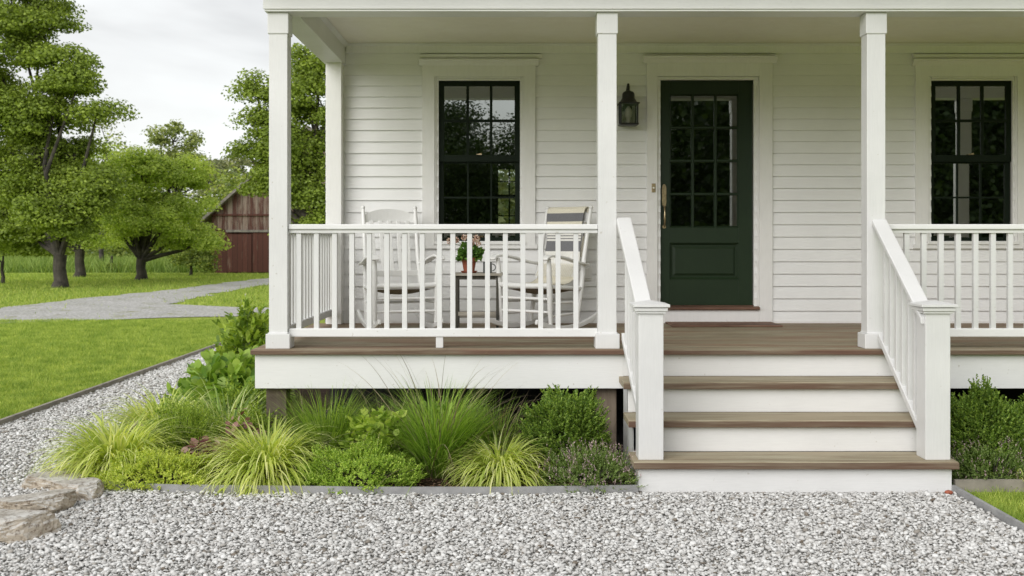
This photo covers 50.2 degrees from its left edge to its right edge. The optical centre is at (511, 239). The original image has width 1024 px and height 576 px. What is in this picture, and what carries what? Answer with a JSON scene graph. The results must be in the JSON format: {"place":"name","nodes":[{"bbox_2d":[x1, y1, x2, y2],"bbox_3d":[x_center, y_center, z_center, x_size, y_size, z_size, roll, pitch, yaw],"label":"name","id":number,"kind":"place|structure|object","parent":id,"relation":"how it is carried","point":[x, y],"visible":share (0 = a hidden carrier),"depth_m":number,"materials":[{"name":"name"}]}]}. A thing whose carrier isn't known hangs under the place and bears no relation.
{"place":"outdoors","nodes":[
{"label":"outdoors","id":0,"kind":"place"},
{"bbox_2d":[0,252,220,272],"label":"tall grass","id":1,"kind":"structure","parent":0,"point":[23,264],"depth_m":52.62,"materials":[{"name":"green plant"}]},
{"bbox_2d":[0,278,268,322],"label":"driveway","id":2,"kind":"structure","parent":0,"point":[145,305],"depth_m":25.14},
{"bbox_2d":[0,0,514,223],"label":"sky","id":3,"kind":"structure","parent":0,"point":[170,59],"materials":[{"name":"white"}]},
{"bbox_2d":[69,388,641,493],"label":"planting bed soil","id":4,"kind":"structure","parent":0,"point":[323,393],"depth_m":10.01,"materials":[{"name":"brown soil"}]},
{"bbox_2d":[27,399,202,483],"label":"forest grass","id":5,"kind":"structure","parent":4,"relation":"on","point":[89,456],"depth_m":7.14,"materials":[{"name":"green plant"}]},
{"bbox_2d":[83,446,225,490],"bbox_3d":[-2.253,1.429,6.941,0.902,0.261,0.544,0,0,0],"label":"stonecrop","id":6,"kind":"object","parent":4,"relation":"on","point":[184,469],"visible":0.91,"depth_m":6.84,"materials":[{"name":"green plant"}]},
{"bbox_2d":[82,380,226,454],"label":"forest grass","id":7,"kind":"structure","parent":4,"relation":"on","point":[139,407],"depth_m":8.34,"materials":[{"name":"green plant"}]},
{"bbox_2d":[146,393,211,448],"bbox_3d":[-2.450,1.338,7.990,0.586,0.443,0.562,0,0,0],"label":"leafy plant","id":8,"kind":"object","parent":4,"relation":"on","point":[159,413],"visible":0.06,"depth_m":7.95,"materials":[{"name":"green plant"}]},
{"bbox_2d":[136,389,241,455],"bbox_3d":[-2.272,1.295,7.585,0.752,0.530,0.680,0,0,-25],"label":"feathery shrub","id":9,"kind":"object","parent":4,"relation":"on","point":[188,415],"visible":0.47,"depth_m":7.53,"materials":[{"name":"green plant"}]},
{"bbox_2d":[158,362,226,407],"bbox_3d":[-2.662,1.304,9.454,0.795,0.512,0.880,0,0,0],"label":"hosta","id":10,"kind":"object","parent":4,"relation":"on","point":[179,384],"visible":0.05,"depth_m":9.41,"materials":[{"name":"green plant"}]},
{"bbox_2d":[172,435,232,478],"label":"coral bells","id":11,"kind":"object","parent":4,"relation":"on","point":[192,442],"visible":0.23,"depth_m":7.15,"materials":[{"name":"purple plant"}]},
{"bbox_2d":[146,377,293,441],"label":"variegated grass","id":12,"kind":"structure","parent":4,"relation":"on","point":[230,408],"depth_m":8.13,"materials":[{"name":"green plant"}]},
{"bbox_2d":[178,346,265,416],"bbox_3d":[-2.289,1.223,9.010,0.952,0.673,1.000,0,0,0],"label":"hosta","id":13,"kind":"object","parent":4,"relation":"on","point":[225,364],"visible":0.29,"depth_m":8.87,"materials":[{"name":"green plant"}]},
{"bbox_2d":[209,319,248,355],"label":"leafy shrub","id":14,"kind":"object","parent":4,"relation":"on","point":[220,340],"visible":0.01,"depth_m":11.98,"materials":[{"name":"green plant"}]},
{"bbox_2d":[210,372,265,415],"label":"leafy plant","id":15,"kind":"object","parent":4,"relation":"on","point":[233,394],"visible":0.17,"depth_m":8.49,"materials":[{"name":"green plant"}]},
{"bbox_2d":[210,408,266,452],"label":"coral bells","id":16,"kind":"object","parent":4,"relation":"on","point":[236,424],"visible":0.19,"depth_m":7.48,"materials":[{"name":"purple plant"}]},
{"bbox_2d":[220,396,283,442],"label":"leafy plant","id":17,"kind":"object","parent":4,"relation":"on","point":[254,421],"visible":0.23,"depth_m":7.68,"materials":[{"name":"green plant"}]},
{"bbox_2d":[212,294,305,400],"bbox_3d":[-2.502,1.036,10.598,0.952,1.053,1.288,0,0,0],"label":"leafy shrub","id":18,"kind":"object","parent":4,"relation":"on","point":[244,336],"visible":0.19,"depth_m":10.41,"materials":[{"name":"green plant"}]},
{"bbox_2d":[182,409,351,498],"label":"forest grass","id":19,"kind":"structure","parent":4,"relation":"on","point":[271,460],"depth_m":6.88,"materials":[{"name":"green plant"}]},
{"bbox_2d":[211,383,346,456],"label":"plume grass","id":20,"kind":"object","parent":4,"relation":"on","point":[294,416],"depth_m":7.53,"materials":[{"name":"green plant"}]},
{"bbox_2d":[234,377,391,470],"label":"green grass","id":21,"kind":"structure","parent":4,"relation":"on","point":[319,422],"depth_m":7.30,"materials":[{"name":"green plant"}]},
{"bbox_2d":[289,465,352,485],"bbox_3d":[-1.196,1.482,6.842,0.412,0.156,0.244,0,0,0],"label":"stonecrop","id":22,"kind":"object","parent":4,"relation":"on","point":[312,477],"visible":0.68,"depth_m":6.80,"materials":[{"name":"green plant"}]},
{"bbox_2d":[318,404,371,472],"bbox_3d":[-1.112,1.331,7.460,0.552,0.457,0.534,0,0,0],"label":"leafy plant","id":23,"kind":"object","parent":4,"relation":"on","point":[342,420],"visible":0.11,"depth_m":7.42,"materials":[{"name":"green plant"}]},
{"bbox_2d":[292,434,426,494],"bbox_3d":[-0.997,1.401,6.920,0.970,0.318,0.657,0,0,0],"label":"stonecrop","id":24,"kind":"object","parent":4,"relation":"on","point":[334,463],"visible":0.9,"depth_m":6.83,"materials":[{"name":"green plant"}]},
{"bbox_2d":[103,481,637,495],"bbox_3d":[-0.889,1.545,6.725,3.327,0.078,0.114,0,0,2],"label":"garden edging","id":25,"kind":"object","parent":4,"relation":"on","point":[521,490],"visible":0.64,"depth_m":6.68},
{"bbox_2d":[317,379,435,477],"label":"plume grass","id":26,"kind":"object","parent":4,"relation":"on","point":[377,411],"depth_m":7.45,"materials":[{"name":"green plant"}]},
{"bbox_2d":[338,405,421,478],"bbox_3d":[-0.873,1.327,7.255,0.592,0.465,0.538,0,0,0],"label":"broadleaf perennial","id":27,"kind":"object","parent":4,"relation":"on","point":[366,423],"visible":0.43,"depth_m":7.17,"materials":[{"name":"green plant"}]},
{"bbox_2d":[321,340,542,497],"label":"fountain grass","id":28,"kind":"object","parent":4,"relation":"on","point":[430,444],"depth_m":7.07,"materials":[{"name":"green plant"}]},
{"bbox_2d":[414,396,455,424],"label":"broadleaf perennial","id":29,"kind":"object","parent":4,"relation":"on","point":[442,407],"visible":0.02,"depth_m":7.43,"materials":[{"name":"green plant"}]},
{"bbox_2d":[445,403,498,466],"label":"ornamental grass","id":30,"kind":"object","parent":4,"relation":"on","point":[475,405],"depth_m":7.46,"materials":[{"name":"green plant"}]},
{"bbox_2d":[432,424,554,494],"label":"forest grass","id":31,"kind":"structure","parent":4,"relation":"on","point":[489,471],"depth_m":6.90,"materials":[{"name":"green plant"}]},
{"bbox_2d":[417,382,584,471],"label":"plume grass","id":32,"kind":"object","parent":4,"relation":"on","point":[505,430],"depth_m":7.38,"materials":[{"name":"green plant"}]},
{"bbox_2d":[515,384,614,482],"bbox_3d":[0.339,1.262,7.299,0.769,0.596,0.721,0,0,0],"label":"boxwood","id":33,"kind":"object","parent":4,"relation":"on","point":[564,416],"visible":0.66,"depth_m":7.19,"materials":[{"name":"green plant"}]},
{"bbox_2d":[534,438,646,492],"bbox_3d":[0.513,1.400,6.923,0.756,0.319,0.656,0,0,0],"label":"catmint","id":34,"kind":"object","parent":4,"relation":"on","point":[617,473],"visible":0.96,"depth_m":6.85,"materials":[{"name":"green plant"}]},
{"bbox_2d":[0,345,1023,575],"bbox_3d":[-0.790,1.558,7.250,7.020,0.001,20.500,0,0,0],"label":"gravel path","id":35,"kind":"structure","parent":0,"point":[574,568],"depth_m":5.67,"materials":[{"name":"grey gravel"}]},
{"bbox_2d":[0,509,60,544],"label":"border stone","id":36,"kind":"object","parent":35,"relation":"on","point":[19,525],"visible":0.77,"depth_m":5.68,"materials":[{"name":"grey stone"}]},
{"bbox_2d":[0,488,76,512],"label":"border stone","id":37,"kind":"object","parent":35,"relation":"on","point":[54,501],"visible":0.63,"depth_m":6.19,"materials":[{"name":"grey stone"}]},
{"bbox_2d":[21,470,81,489],"bbox_3d":[-2.896,1.546,6.894,0.397,0.131,0.300,5,2,-12],"label":"border stone","id":38,"kind":"object","parent":35,"relation":"on","point":[38,480],"visible":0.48,"depth_m":6.81,"materials":[{"name":"grey stone"}]},
{"bbox_2d":[50,477,103,501],"bbox_3d":[-2.618,1.543,6.624,0.295,0.168,0.352,0,0,-35],"label":"border stone","id":39,"kind":"object","parent":35,"relation":"on","point":[87,488],"visible":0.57,"depth_m":6.56,"materials":[{"name":"grey stone"}]},
{"bbox_2d":[0,342,220,424],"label":"garden edging","id":40,"kind":"object","parent":35,"relation":"on","point":[25,413],"visible":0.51,"depth_m":11.15,"materials":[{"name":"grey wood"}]},
{"bbox_2d":[944,490,952,494],"bbox_3d":[2.660,1.538,6.660,0.052,0.029,0.040,0,0,0],"label":"brick chip","id":41,"kind":"object","parent":35,"relation":"on","point":[950,492],"visible":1,"depth_m":6.65,"materials":[{"name":"brick"}]},
{"bbox_2d":[0,254,1023,522],"bbox_3d":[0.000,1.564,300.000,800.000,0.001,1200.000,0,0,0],"label":"lawn","id":42,"kind":"structure","parent":0,"point":[26,298],"depth_m":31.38,"materials":[{"name":"green plant"}]},
{"bbox_2d":[0,235,35,283],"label":"round bush","id":43,"kind":"object","parent":42,"relation":"on","point":[2,281],"visible":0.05,"depth_m":38.95,"materials":[{"name":"green plant"}]},
{"bbox_2d":[0,0,142,287],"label":"maple tree","id":44,"kind":"object","parent":42,"relation":"on","point":[54,189],"visible":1,"depth_m":34.70,"materials":[{"name":"green plant"}]},
{"bbox_2d":[6,137,143,276],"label":"apple tree","id":45,"kind":"object","parent":42,"relation":"on","point":[79,251],"visible":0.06,"depth_m":45.89,"materials":[{"name":"green plant"}]},
{"bbox_2d":[99,256,124,270],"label":"round bush","id":46,"kind":"object","parent":42,"relation":"on","point":[111,264],"visible":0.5,"depth_m":52.89,"materials":[{"name":"green plant"}]},
{"bbox_2d":[89,113,147,260],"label":"sapling tree","id":47,"kind":"object","parent":42,"relation":"on","point":[101,252],"visible":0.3,"depth_m":57.88,"materials":[{"name":"green plant"}]},
{"bbox_2d":[0,158,246,258],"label":"woodland","id":48,"kind":"object","parent":42,"relation":"on","point":[225,181],"visible":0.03,"depth_m":68.14,"materials":[{"name":"green plant"}]},
{"bbox_2d":[93,144,233,279],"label":"apple tree","id":49,"kind":"object","parent":42,"relation":"on","point":[131,218],"visible":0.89,"depth_m":41.98,"materials":[{"name":"green plant"}]},
{"bbox_2d":[139,119,206,194],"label":"ash tree","id":50,"kind":"object","parent":42,"relation":"on","point":[160,139],"visible":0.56,"depth_m":73.58,"materials":[{"name":"green plant"}]},
{"bbox_2d":[166,248,224,274],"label":"round bush","id":51,"kind":"object","parent":42,"relation":"on","point":[191,261],"visible":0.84,"depth_m":47.76,"materials":[{"name":"green plant"}]},
{"bbox_2d":[189,151,242,197],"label":"tree","id":52,"kind":"object","parent":42,"relation":"on","point":[223,164],"visible":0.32,"depth_m":87.36,"materials":[{"name":"green plant"}]},
{"bbox_2d":[208,156,254,192],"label":"tree","id":53,"kind":"object","parent":42,"relation":"on","point":[241,161],"visible":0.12,"depth_m":94.41,"materials":[{"name":"green plant"}]},
{"bbox_2d":[201,125,325,272],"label":"barn","id":54,"kind":"structure","parent":42,"relation":"on","point":[242,221],"depth_m":51.64,"materials":[{"name":"brown wood"}]},
{"bbox_2d":[227,234,251,271],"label":"door","id":55,"kind":"structure","parent":54,"relation":"in","point":[239,257],"depth_m":51.60,"materials":[{"name":"red wood"}]},
{"bbox_2d":[252,233,268,271],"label":"door","id":56,"kind":"structure","parent":54,"relation":"in","point":[260,241],"depth_m":51.60,"materials":[{"name":"red wood"}]},
{"bbox_2d":[220,43,325,234],"bbox_3d":[-6.633,-2.510,37.115,6.328,8.347,4.288,0,0,-18],"label":"maple tree","id":57,"kind":"object","parent":42,"relation":"on","point":[308,173],"visible":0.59,"depth_m":36.23,"materials":[{"name":"green plant"}]},
{"bbox_2d":[498,170,514,223],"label":"woodland","id":58,"kind":"object","parent":42,"relation":"on","point":[503,189],"visible":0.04,"depth_m":25.01,"materials":[{"name":"green plant"}]},
{"bbox_2d":[250,0,1023,491],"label":"farmhouse","id":59,"kind":"object","parent":42,"relation":"on","point":[804,258],"visible":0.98,"depth_m":9.95,"materials":[{"name":"painted wood clapboard"},{"name":"shingle"},{"name":"weathered wood"}]},
{"bbox_2d":[356,206,444,327],"bbox_3d":[-0.985,0.229,9.477,0.628,1.073,0.930,0,0,-19],"label":"rocking chair","id":60,"kind":"object","parent":59,"relation":"on","point":[388,216],"visible":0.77,"depth_m":9.65,"materials":[{"name":"paint"}]},
{"bbox_2d":[455,272,502,327],"bbox_3d":[-0.301,0.526,9.528,0.438,0.482,0.337,0,0,0],"label":"side table","id":61,"kind":"object","parent":59,"relation":"on","point":[459,276],"visible":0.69,"depth_m":9.39,"materials":[{"name":"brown wood"}]},
{"bbox_2d":[446,234,484,272],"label":"potted geranium","id":62,"kind":"object","parent":61,"relation":"on","point":[477,253],"visible":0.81,"depth_m":9.42,"materials":[{"name":"plant"}]},
{"bbox_2d":[483,262,495,272],"bbox_3d":[-0.201,0.237,9.464,0.104,0.096,0.078,0,0,30],"label":"mug","id":63,"kind":"object","parent":61,"relation":"on","point":[491,264],"visible":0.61,"depth_m":9.45,"materials":[{"name":"white ceramic"}]},
{"bbox_2d":[418,54,541,248],"bbox_3d":[-0.292,-0.821,10.096,1.132,1.799,0.160,0,0,0],"label":"window","id":64,"kind":"structure","parent":59,"relation":"in","point":[467,70],"depth_m":10.06,"materials":[{"name":"paint"}]},
{"bbox_2d":[497,167,514,223],"bbox_3d":[-0.068,-0.577,14.660,0.276,0.798,0.040,0,0,0],"label":"rear window","id":65,"kind":"structure","parent":59,"relation":"in","point":[498,168],"depth_m":14.64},
{"bbox_2d":[490,205,596,327],"bbox_3d":[0.282,0.229,9.467,0.628,1.073,0.930,0,0,39],"label":"rocking chair","id":66,"kind":"object","parent":59,"relation":"on","point":[548,288],"visible":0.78,"depth_m":9.39,"materials":[{"name":"paint"}]},
{"bbox_2d":[530,206,588,284],"bbox_3d":[0.389,0.045,9.593,0.426,0.681,0.507,0,0,37],"label":"throw blanket","id":67,"kind":"object","parent":66,"relation":"on","point":[565,215],"visible":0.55,"depth_m":9.68,"materials":[{"name":"beige fabric"}]},
{"bbox_2d":[617,83,639,126],"bbox_3d":[1.061,-1.237,9.984,0.188,0.391,0.216,0,0,0],"label":"wall lantern","id":68,"kind":"object","parent":59,"relation":"attached to","point":[627,102],"depth_m":9.94,"materials":[{"name":"black metal"}]},
{"bbox_2d":[660,81,751,304],"bbox_3d":[1.801,-0.436,10.125,0.856,2.078,0.104,0,0,0],"label":"door","id":69,"kind":"structure","parent":59,"relation":"in","point":[700,265],"depth_m":10.13,"materials":[{"name":"green paint"}]},
{"bbox_2d":[911,54,1023,248],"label":"window","id":70,"kind":"structure","parent":59,"relation":"in","point":[958,70],"depth_m":10.06,"materials":[{"name":"paint"}]},
{"bbox_2d":[952,485,1023,530],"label":"garden edging","id":71,"kind":"object","parent":42,"relation":"on","point":[998,514],"visible":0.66,"depth_m":6.22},
{"bbox_2d":[954,479,1023,491],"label":"garden edging","id":72,"kind":"object","parent":42,"relation":"on","point":[980,485],"visible":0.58,"depth_m":6.78,"materials":[{"name":"grey concrete"}]},
{"bbox_2d":[323,410,892,454],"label":"under porch soil","id":73,"kind":"structure","parent":0,"point":[619,426],"depth_m":9.00,"materials":[{"name":"black soil"}]},
{"label":"planting bed soil","id":74,"kind":"structure","parent":0,"visible":0},
{"bbox_2d":[950,374,1023,478],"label":"boxwood","id":75,"kind":"object","parent":74,"relation":"on","point":[981,414],"visible":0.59,"depth_m":7.12,"materials":[{"name":"green plant"}]},
{"bbox_2d":[950,436,1023,487],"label":"catmint","id":76,"kind":"object","parent":74,"relation":"on","point":[976,474],"visible":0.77,"depth_m":6.93,"materials":[{"name":"green plant"}]},
{"bbox_2d":[981,393,1023,463],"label":"boxwood","id":77,"kind":"object","parent":74,"relation":"on","point":[1021,407],"visible":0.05,"depth_m":7.33,"materials":[{"name":"green plant"}]}
]}

